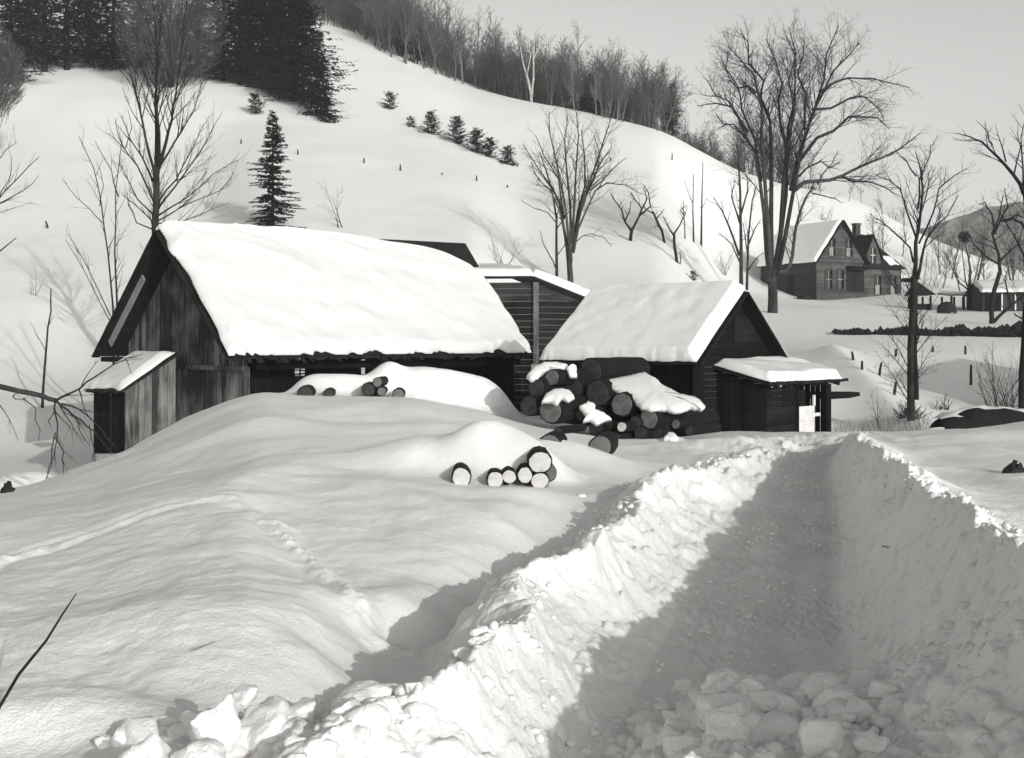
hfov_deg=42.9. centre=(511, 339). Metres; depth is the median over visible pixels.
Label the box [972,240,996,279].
bare tree
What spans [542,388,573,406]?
snow patch
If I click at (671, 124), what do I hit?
evergreen tree
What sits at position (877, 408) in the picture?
sapling
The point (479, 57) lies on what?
bare tree
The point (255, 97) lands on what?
evergreen bush
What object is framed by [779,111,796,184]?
bare tree
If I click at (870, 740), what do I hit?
snow chunk
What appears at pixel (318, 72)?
evergreen tree
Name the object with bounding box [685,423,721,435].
log
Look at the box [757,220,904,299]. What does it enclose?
farmhouse
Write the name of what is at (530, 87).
birch tree
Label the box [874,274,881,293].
window
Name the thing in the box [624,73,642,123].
bare tree
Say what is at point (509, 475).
log
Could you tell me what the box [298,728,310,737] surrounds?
snow chunk
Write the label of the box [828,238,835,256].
window
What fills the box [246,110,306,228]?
spruce tree
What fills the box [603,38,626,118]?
bare tree
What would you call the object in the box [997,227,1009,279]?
bare tree
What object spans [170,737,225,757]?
snow chunk
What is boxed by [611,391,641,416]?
log
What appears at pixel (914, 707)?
snow chunk
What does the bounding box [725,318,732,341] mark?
loft door
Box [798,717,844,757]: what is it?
snow chunk
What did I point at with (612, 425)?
log
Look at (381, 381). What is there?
log
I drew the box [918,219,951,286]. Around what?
shrub
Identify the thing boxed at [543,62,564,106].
bare tree
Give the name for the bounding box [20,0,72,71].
pine tree
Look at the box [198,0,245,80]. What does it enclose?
evergreen tree
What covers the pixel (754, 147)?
bare tree
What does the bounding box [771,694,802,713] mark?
snow chunk
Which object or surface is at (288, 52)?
evergreen tree
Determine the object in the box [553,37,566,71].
bare tree
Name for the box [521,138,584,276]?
bare tree
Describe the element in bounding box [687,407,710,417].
log
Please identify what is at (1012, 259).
bare tree
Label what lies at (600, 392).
log
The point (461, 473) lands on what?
log
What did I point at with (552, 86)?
bare tree
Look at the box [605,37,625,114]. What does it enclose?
bare tree
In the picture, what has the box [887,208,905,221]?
shrub
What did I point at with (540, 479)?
log
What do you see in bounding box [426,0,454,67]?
bare tree
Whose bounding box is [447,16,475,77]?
bare tree
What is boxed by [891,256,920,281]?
outbuilding
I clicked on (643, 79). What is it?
bare tree
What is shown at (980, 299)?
shed
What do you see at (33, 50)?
pine tree
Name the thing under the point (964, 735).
snow chunk
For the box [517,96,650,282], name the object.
bare tree
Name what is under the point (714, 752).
snow chunk
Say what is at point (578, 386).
log
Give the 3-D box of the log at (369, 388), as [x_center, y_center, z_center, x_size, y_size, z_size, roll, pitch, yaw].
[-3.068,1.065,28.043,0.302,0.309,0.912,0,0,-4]
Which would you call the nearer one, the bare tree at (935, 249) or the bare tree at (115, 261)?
the bare tree at (115, 261)
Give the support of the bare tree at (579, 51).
on the ground at (290, 546)
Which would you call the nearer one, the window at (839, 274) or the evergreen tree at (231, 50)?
the window at (839, 274)
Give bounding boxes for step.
[792,296,810,299]
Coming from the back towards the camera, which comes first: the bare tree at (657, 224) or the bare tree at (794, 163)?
the bare tree at (794, 163)
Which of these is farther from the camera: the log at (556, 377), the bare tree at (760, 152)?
the bare tree at (760, 152)
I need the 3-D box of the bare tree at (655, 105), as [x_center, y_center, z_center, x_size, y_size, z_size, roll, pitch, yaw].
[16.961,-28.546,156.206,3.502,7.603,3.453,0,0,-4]
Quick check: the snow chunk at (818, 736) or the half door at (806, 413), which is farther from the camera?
the half door at (806, 413)
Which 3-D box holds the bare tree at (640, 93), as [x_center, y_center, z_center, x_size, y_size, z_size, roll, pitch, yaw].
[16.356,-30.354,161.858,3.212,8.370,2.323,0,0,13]
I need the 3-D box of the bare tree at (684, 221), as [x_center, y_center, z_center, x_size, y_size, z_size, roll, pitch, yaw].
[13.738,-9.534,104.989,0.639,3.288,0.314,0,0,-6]
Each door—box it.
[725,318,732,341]
[787,275,793,295]
[799,406,814,431]
[985,294,999,309]
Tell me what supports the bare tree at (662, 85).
on the ground at (290, 546)
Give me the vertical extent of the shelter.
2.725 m
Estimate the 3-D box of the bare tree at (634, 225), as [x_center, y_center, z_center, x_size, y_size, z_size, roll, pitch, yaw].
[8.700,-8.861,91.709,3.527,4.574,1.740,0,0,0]
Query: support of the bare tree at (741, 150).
on the ground at (290, 546)
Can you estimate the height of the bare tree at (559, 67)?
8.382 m
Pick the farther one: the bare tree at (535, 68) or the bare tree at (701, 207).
the bare tree at (535, 68)
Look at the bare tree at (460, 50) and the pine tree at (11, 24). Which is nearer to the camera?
the pine tree at (11, 24)
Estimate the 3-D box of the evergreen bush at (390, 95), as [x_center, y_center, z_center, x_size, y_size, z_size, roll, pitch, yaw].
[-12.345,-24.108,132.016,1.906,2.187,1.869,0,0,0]
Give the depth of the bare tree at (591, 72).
164.68 m
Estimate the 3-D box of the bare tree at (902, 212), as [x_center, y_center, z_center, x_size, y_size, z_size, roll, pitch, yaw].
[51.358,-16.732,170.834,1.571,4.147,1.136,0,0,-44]
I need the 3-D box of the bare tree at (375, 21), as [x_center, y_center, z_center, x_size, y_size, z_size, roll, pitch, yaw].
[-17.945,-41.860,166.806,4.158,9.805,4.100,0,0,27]
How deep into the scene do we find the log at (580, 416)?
26.87 m
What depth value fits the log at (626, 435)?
26.23 m
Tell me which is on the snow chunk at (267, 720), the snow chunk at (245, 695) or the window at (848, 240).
the snow chunk at (245, 695)
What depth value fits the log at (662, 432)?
26.35 m
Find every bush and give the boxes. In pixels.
[247,92,266,113]
[323,114,339,122]
[381,91,399,108]
[406,116,416,126]
[417,109,443,134]
[439,115,468,144]
[463,127,488,153]
[477,137,499,157]
[496,145,516,165]
[690,270,701,280]
[892,399,932,419]
[928,394,951,410]
[967,340,1018,407]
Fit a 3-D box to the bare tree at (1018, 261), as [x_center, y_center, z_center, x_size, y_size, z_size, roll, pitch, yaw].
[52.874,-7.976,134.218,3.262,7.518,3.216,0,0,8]
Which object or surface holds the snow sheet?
on the log at (623, 404)
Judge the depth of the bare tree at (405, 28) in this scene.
162.95 m
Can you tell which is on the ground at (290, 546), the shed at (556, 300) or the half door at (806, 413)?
the shed at (556, 300)
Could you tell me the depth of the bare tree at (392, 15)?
175.57 m
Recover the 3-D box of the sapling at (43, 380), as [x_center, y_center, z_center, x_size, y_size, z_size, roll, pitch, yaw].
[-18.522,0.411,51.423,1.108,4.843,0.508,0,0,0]
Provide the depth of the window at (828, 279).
120.68 m
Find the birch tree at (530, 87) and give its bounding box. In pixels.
[517,27,546,102]
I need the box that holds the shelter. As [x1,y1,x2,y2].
[905,282,935,309]
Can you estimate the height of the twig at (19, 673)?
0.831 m
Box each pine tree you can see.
[0,0,55,82]
[1,0,58,61]
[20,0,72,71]
[38,0,106,69]
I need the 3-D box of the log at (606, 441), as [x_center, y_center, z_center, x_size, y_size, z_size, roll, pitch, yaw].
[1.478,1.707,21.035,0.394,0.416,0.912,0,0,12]
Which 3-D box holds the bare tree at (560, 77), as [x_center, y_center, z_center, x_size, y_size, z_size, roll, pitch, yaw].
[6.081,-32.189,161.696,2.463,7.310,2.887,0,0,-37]
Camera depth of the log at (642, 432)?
26.20 m
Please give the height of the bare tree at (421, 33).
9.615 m
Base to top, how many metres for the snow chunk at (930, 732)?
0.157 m
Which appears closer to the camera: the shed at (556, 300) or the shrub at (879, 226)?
the shed at (556, 300)
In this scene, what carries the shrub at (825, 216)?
on the ground at (290, 546)
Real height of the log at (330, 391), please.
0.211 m
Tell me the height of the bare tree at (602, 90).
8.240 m
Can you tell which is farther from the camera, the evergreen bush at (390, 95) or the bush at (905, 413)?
the evergreen bush at (390, 95)
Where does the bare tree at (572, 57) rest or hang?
on the ground at (290, 546)
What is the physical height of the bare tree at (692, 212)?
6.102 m
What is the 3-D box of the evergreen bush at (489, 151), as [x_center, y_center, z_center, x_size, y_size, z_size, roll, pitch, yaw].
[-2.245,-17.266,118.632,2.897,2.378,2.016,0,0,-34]
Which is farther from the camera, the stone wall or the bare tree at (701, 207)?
the bare tree at (701, 207)
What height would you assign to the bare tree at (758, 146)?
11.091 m
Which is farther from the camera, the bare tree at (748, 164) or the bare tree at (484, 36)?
the bare tree at (484, 36)
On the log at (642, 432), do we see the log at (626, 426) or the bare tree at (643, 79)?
the log at (626, 426)
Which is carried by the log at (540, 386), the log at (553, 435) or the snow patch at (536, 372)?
the snow patch at (536, 372)
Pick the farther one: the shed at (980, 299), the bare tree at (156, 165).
the shed at (980, 299)
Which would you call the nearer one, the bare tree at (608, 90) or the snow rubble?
the snow rubble
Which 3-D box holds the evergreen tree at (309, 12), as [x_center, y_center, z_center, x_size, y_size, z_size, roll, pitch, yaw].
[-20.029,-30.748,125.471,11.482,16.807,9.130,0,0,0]
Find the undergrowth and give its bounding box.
[307,0,827,191]
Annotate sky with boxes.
[336,0,1023,229]
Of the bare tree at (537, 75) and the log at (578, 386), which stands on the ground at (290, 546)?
the bare tree at (537, 75)
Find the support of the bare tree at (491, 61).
on the ground at (290, 546)
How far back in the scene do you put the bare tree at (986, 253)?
140.20 m
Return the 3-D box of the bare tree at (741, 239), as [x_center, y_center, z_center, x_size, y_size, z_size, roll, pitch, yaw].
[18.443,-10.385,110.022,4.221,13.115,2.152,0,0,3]
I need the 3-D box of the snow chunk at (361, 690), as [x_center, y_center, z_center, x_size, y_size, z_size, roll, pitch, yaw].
[-0.859,2.063,7.411,0.354,0.238,0.359,0,0,37]
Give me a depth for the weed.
68.40 m
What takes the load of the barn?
on the ground at (290, 546)
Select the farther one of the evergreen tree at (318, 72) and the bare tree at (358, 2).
the bare tree at (358, 2)
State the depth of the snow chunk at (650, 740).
8.30 m
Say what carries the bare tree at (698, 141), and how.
on the ground at (290, 546)
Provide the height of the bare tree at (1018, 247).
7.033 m
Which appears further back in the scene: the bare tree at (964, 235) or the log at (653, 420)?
the bare tree at (964, 235)
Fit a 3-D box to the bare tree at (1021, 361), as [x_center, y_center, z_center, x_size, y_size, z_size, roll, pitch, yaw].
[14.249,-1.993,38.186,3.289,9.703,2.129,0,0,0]
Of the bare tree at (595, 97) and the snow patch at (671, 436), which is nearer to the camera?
the snow patch at (671, 436)
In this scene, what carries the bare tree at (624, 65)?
on the ground at (290, 546)
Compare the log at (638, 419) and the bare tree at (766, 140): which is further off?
the bare tree at (766, 140)
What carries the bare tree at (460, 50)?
on the ground at (290, 546)
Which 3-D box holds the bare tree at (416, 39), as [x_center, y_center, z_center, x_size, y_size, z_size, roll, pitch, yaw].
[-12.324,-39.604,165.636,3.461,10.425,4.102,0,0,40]
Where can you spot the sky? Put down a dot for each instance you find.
(966, 57)
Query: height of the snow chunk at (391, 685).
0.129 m
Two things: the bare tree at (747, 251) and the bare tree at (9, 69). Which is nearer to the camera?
the bare tree at (9, 69)
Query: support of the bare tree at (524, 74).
on the ground at (290, 546)
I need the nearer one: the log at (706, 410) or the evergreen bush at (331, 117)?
the log at (706, 410)
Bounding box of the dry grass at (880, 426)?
[833,403,931,431]
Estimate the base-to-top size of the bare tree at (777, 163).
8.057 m
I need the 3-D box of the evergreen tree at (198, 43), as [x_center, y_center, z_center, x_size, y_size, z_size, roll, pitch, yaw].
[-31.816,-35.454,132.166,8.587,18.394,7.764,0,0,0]
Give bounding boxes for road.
[601,439,928,757]
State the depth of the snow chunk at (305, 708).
7.28 m
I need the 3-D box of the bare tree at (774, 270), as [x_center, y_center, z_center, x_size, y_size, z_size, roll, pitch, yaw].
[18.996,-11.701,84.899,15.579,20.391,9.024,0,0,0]
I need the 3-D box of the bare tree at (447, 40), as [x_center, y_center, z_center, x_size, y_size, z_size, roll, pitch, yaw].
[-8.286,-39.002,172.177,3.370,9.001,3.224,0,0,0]
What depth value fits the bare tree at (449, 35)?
168.63 m
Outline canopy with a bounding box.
[937,291,966,309]
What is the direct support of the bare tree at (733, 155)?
on the ground at (290, 546)
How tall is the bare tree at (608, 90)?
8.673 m
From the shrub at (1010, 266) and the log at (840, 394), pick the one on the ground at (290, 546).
the shrub at (1010, 266)
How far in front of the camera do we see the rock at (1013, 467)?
16.63 m
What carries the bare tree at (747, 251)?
on the ground at (290, 546)
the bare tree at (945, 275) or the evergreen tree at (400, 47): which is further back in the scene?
the evergreen tree at (400, 47)
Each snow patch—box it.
[526,362,567,382]
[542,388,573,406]
[566,364,576,379]
[579,401,611,425]
[663,432,678,441]
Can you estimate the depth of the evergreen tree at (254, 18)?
128.77 m
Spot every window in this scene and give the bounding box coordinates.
[825,268,832,289]
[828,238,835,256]
[836,268,843,289]
[845,238,852,257]
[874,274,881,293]
[889,275,896,294]
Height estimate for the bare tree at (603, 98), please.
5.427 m
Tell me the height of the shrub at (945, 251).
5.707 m
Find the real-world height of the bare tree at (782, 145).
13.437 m
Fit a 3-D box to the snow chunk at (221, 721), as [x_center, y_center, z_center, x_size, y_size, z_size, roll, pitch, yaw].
[-1.583,2.092,7.026,0.276,0.376,0.350,0,0,34]
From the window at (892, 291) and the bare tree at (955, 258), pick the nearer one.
the window at (892, 291)
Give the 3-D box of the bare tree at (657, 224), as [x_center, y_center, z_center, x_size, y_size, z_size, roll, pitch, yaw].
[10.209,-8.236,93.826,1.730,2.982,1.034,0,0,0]
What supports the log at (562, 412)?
on the ground at (290, 546)
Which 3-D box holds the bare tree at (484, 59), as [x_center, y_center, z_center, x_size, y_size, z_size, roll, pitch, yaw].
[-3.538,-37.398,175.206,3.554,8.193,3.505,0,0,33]
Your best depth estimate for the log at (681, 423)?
26.64 m
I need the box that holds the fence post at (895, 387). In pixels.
[893,381,896,394]
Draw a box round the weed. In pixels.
[28,265,49,294]
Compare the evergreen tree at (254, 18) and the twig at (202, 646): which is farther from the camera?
the evergreen tree at (254, 18)
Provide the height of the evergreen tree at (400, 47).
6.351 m
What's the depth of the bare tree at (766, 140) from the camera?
174.55 m
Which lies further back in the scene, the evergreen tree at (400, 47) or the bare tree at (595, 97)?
the evergreen tree at (400, 47)
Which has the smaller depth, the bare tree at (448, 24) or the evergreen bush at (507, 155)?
the evergreen bush at (507, 155)
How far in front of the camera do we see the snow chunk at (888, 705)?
7.59 m
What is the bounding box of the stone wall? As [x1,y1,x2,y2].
[831,320,1021,337]
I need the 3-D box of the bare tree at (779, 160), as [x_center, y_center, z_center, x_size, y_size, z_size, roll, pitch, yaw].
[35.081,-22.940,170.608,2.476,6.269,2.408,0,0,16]
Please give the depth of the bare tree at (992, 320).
80.61 m
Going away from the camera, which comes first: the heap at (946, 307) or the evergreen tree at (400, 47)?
the heap at (946, 307)
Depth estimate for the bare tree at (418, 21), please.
174.01 m
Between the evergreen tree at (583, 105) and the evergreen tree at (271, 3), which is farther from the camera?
the evergreen tree at (583, 105)
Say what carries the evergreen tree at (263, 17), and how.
on the ground at (290, 546)
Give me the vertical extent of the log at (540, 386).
0.470 m
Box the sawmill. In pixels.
[539,280,848,431]
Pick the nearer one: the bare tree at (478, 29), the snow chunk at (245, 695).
the snow chunk at (245, 695)
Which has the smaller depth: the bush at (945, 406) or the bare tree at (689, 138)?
the bush at (945, 406)
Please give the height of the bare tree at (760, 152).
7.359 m
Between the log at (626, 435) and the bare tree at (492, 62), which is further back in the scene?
the bare tree at (492, 62)
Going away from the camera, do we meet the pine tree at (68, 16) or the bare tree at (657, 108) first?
the pine tree at (68, 16)
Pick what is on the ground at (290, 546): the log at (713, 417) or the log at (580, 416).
the log at (713, 417)
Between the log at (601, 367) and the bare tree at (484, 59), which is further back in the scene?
the bare tree at (484, 59)
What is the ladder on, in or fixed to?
attached to the farmhouse
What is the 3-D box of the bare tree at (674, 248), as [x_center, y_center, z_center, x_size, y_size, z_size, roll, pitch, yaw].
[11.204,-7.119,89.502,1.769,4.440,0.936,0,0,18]
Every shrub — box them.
[487,227,527,263]
[711,245,734,274]
[817,205,832,220]
[872,204,891,245]
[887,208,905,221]
[915,226,970,269]
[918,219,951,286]
[990,231,1022,280]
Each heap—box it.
[929,405,1023,428]
[937,301,956,312]
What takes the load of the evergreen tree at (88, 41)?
on the ground at (290, 546)
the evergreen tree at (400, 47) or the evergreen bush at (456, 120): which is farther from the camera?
the evergreen tree at (400, 47)
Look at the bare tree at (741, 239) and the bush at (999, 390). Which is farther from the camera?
the bare tree at (741, 239)
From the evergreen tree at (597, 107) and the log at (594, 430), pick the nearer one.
the log at (594, 430)
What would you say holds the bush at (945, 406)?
on the ground at (290, 546)
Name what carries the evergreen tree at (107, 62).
on the ground at (290, 546)
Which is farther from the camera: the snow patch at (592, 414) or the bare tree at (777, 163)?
the bare tree at (777, 163)
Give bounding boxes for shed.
[474,263,589,411]
[965,279,1023,311]
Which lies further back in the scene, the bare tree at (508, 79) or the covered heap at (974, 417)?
the bare tree at (508, 79)
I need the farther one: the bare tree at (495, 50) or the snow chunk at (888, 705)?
the bare tree at (495, 50)
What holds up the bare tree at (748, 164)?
on the ground at (290, 546)
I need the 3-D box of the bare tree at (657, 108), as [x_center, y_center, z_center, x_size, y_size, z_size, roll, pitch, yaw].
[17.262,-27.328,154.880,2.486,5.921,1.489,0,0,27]
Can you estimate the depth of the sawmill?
31.47 m
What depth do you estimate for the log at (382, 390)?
27.49 m
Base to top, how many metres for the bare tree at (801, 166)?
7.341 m
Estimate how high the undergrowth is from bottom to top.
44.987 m
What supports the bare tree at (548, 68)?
on the ground at (290, 546)
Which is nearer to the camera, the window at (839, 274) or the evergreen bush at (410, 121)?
the window at (839, 274)
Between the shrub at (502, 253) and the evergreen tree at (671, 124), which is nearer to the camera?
the shrub at (502, 253)
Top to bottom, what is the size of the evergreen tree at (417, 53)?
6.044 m
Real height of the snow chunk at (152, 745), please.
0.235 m
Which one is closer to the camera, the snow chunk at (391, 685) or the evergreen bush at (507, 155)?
the snow chunk at (391, 685)
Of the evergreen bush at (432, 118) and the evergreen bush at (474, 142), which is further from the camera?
the evergreen bush at (432, 118)
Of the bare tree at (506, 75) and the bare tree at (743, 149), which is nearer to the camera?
the bare tree at (743, 149)
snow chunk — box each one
[117,733,171,757]
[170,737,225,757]
[187,693,241,755]
[230,683,258,711]
[241,695,289,753]
[288,698,317,723]
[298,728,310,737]
[330,680,392,710]
[386,683,398,695]
[642,731,660,750]
[692,747,725,757]
[705,710,750,740]
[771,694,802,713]
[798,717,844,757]
[852,730,890,753]
[878,692,903,715]
[902,696,928,721]
[915,721,947,743]
[947,721,991,750]
[983,705,1023,731]
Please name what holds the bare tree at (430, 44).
on the ground at (290, 546)
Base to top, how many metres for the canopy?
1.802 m
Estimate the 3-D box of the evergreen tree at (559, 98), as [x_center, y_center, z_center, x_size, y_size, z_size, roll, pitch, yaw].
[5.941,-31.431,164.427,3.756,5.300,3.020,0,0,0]
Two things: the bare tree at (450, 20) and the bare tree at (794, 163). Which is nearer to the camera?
the bare tree at (794, 163)
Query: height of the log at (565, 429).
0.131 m
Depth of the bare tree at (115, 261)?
46.81 m
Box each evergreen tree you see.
[59,0,127,61]
[70,0,149,69]
[114,1,165,67]
[159,0,231,77]
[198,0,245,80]
[198,0,258,84]
[215,0,260,83]
[224,0,278,88]
[233,0,288,93]
[248,0,300,97]
[250,0,360,105]
[260,0,329,100]
[297,32,348,118]
[316,85,336,122]
[393,9,412,57]
[408,17,426,63]
[546,75,570,107]
[577,73,597,112]
[585,87,604,115]
[659,82,687,136]
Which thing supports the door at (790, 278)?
in the farmhouse
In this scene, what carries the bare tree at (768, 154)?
on the ground at (290, 546)
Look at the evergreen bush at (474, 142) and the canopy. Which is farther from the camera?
the evergreen bush at (474, 142)
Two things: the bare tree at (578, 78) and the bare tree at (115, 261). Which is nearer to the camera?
the bare tree at (115, 261)
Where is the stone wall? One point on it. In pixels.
(1012, 331)
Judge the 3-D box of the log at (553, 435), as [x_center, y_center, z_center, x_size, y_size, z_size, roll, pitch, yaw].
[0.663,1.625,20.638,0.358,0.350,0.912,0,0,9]
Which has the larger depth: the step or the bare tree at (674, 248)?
the step
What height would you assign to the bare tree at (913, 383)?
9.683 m
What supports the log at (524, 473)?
on the ground at (290, 546)
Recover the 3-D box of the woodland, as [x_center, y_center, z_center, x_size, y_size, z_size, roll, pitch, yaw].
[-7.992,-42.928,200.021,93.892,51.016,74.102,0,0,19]
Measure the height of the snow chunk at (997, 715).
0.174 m
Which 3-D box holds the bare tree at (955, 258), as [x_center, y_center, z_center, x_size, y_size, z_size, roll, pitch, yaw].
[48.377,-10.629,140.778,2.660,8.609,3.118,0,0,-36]
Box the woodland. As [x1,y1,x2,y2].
[317,0,751,170]
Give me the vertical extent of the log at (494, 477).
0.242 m
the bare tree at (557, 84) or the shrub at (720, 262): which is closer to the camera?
the shrub at (720, 262)
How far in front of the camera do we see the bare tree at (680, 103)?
171.61 m
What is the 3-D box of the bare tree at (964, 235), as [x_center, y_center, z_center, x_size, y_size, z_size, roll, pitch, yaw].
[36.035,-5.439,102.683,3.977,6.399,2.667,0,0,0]
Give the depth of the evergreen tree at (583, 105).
161.41 m
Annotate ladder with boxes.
[883,269,901,294]
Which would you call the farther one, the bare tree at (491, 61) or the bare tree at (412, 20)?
the bare tree at (491, 61)
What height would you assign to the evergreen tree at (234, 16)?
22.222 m
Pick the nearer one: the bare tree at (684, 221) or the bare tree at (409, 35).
the bare tree at (684, 221)
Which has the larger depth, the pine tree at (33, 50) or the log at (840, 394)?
the pine tree at (33, 50)
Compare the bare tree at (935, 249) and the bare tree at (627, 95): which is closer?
the bare tree at (935, 249)
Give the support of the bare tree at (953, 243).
on the ground at (290, 546)
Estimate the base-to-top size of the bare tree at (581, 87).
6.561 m
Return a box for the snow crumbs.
[278,435,1023,757]
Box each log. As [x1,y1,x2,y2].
[297,384,315,395]
[323,387,335,395]
[361,381,376,395]
[372,376,388,386]
[377,386,387,395]
[392,387,405,396]
[451,462,471,484]
[486,468,503,485]
[502,466,516,483]
[516,463,532,483]
[521,395,543,415]
[527,446,551,472]
[528,376,566,395]
[530,472,548,487]
[539,394,587,423]
[540,430,566,441]
[545,368,590,385]
[546,464,556,481]
[554,424,586,433]
[567,375,594,394]
[576,405,613,420]
[581,357,631,378]
[586,378,615,406]
[588,431,618,453]
[589,423,607,435]
[606,414,630,431]
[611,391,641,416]
[612,357,650,374]
[613,431,635,438]
[617,421,637,431]
[630,415,642,426]
[634,425,691,438]
[640,411,688,429]
[653,427,686,438]
[672,416,709,428]
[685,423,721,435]
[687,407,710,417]
[695,413,718,423]
[831,391,859,398]
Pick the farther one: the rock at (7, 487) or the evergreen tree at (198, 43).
the evergreen tree at (198, 43)
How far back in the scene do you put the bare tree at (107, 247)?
46.11 m
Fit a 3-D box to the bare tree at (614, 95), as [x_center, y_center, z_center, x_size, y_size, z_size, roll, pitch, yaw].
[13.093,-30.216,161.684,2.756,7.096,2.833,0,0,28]
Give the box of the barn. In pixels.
[83,220,537,460]
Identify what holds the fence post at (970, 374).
on the ground at (290, 546)
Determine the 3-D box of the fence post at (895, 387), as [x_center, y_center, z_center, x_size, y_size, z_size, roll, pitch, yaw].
[14.178,1.880,48.262,0.192,0.696,0.108,0,0,0]
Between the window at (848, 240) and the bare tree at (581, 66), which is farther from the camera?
the bare tree at (581, 66)
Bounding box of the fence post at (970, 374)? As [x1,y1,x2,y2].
[970,365,971,384]
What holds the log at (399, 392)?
on the ground at (290, 546)
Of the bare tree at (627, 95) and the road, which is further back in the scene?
the bare tree at (627, 95)
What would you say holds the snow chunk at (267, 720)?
on the ground at (290, 546)
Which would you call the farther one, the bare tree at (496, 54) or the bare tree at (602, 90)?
the bare tree at (496, 54)
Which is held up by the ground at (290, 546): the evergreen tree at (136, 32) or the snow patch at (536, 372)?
the evergreen tree at (136, 32)
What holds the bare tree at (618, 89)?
on the ground at (290, 546)
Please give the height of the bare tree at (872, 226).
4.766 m
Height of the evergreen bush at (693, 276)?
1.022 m
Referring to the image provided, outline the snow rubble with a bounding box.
[94,501,910,757]
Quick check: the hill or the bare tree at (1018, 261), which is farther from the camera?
the hill
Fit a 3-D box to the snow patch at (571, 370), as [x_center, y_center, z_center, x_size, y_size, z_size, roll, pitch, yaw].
[1.240,0.671,27.121,0.225,0.329,0.248,0,0,0]
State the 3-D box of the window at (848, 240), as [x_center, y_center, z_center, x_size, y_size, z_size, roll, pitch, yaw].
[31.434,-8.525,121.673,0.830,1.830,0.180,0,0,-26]
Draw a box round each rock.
[0,481,14,492]
[1002,460,1023,472]
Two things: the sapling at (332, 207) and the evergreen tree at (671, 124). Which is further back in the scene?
the evergreen tree at (671, 124)
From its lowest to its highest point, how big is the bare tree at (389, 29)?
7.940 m
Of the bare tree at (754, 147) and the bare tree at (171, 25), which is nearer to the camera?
the bare tree at (171, 25)
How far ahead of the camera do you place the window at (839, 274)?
121.22 m
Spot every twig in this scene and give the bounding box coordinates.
[0,593,76,707]
[192,641,215,650]
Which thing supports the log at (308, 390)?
on the ground at (290, 546)
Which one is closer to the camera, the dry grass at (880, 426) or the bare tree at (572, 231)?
the dry grass at (880, 426)
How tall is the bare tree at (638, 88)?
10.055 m
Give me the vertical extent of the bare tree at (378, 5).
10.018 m
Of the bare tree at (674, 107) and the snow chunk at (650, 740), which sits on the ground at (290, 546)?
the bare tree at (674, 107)
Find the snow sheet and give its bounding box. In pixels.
[610,372,704,413]
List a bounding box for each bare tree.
[0,28,32,126]
[0,127,141,479]
[62,129,124,364]
[93,111,131,356]
[99,0,249,250]
[109,0,230,87]
[352,0,384,50]
[357,0,368,39]
[367,0,383,47]
[376,1,402,57]
[381,1,397,48]
[383,0,399,46]
[393,0,422,63]
[399,0,424,58]
[400,0,431,68]
[403,0,428,61]
[409,0,433,55]
[413,0,431,67]
[417,4,445,74]
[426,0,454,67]
[438,1,464,67]
[439,0,460,69]
[439,14,459,77]
[445,16,467,81]
[446,6,471,83]
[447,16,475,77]
[467,2,496,78]
[467,6,490,65]
[467,20,481,85]
[478,32,490,88]
[483,29,507,91]
[485,16,508,92]
[486,22,508,92]
[488,41,509,94]
[498,48,517,95]
[501,38,515,97]
[511,52,530,88]
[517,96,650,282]
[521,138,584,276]
[523,33,543,103]
[526,37,544,103]
[539,43,555,104]
[539,43,563,105]
[539,52,552,102]
[543,50,563,106]
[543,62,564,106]
[550,46,566,107]
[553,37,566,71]
[553,52,572,105]
[561,48,581,110]
[567,18,594,108]
[568,54,590,108]
[578,64,593,111]
[579,51,590,91]
[581,58,595,112]
[586,56,606,117]
[589,63,601,115]
[598,79,608,115]
[601,52,623,117]
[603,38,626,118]
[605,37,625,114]
[606,50,631,120]
[609,72,624,119]
[610,182,659,240]
[611,64,628,119]
[620,54,639,121]
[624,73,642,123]
[628,60,644,124]
[631,64,646,124]
[634,50,655,125]
[641,70,666,128]
[644,206,665,242]
[650,66,669,133]
[650,86,664,130]
[652,58,675,132]
[663,205,686,263]
[668,75,685,127]
[668,77,684,136]
[677,113,695,145]
[679,120,695,145]
[680,201,686,238]
[683,8,931,312]
[684,174,694,243]
[689,128,708,151]
[699,165,705,245]
[706,140,752,284]
[728,137,742,169]
[732,135,748,164]
[733,112,752,172]
[740,182,762,289]
[745,149,753,174]
[746,113,759,175]
[748,106,771,174]
[748,134,767,177]
[750,122,778,178]
[763,107,782,170]
[764,104,798,181]
[773,130,781,182]
[773,149,782,175]
[774,138,784,182]
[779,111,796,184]
[789,137,806,183]
[789,137,809,185]
[806,152,817,188]
[862,214,878,234]
[864,136,980,420]
[870,215,892,250]
[897,226,910,256]
[898,197,907,224]
[928,212,946,274]
[938,105,1023,408]
[939,231,960,291]
[939,242,955,287]
[942,230,988,309]
[949,203,975,278]
[962,183,1023,323]
[970,206,1001,279]
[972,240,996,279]
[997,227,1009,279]
[1000,198,1023,279]
[1010,227,1023,275]
[1013,224,1023,272]
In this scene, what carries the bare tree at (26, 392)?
on the ground at (290, 546)
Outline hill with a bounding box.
[915,202,1023,270]
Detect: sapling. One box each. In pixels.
[29,288,53,407]
[316,180,343,227]
[868,389,886,424]
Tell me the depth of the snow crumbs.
8.70 m
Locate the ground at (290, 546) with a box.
[0,0,1023,757]
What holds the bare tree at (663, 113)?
on the ground at (290, 546)
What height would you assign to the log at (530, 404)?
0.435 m
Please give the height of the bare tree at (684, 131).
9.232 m
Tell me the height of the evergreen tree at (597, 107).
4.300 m

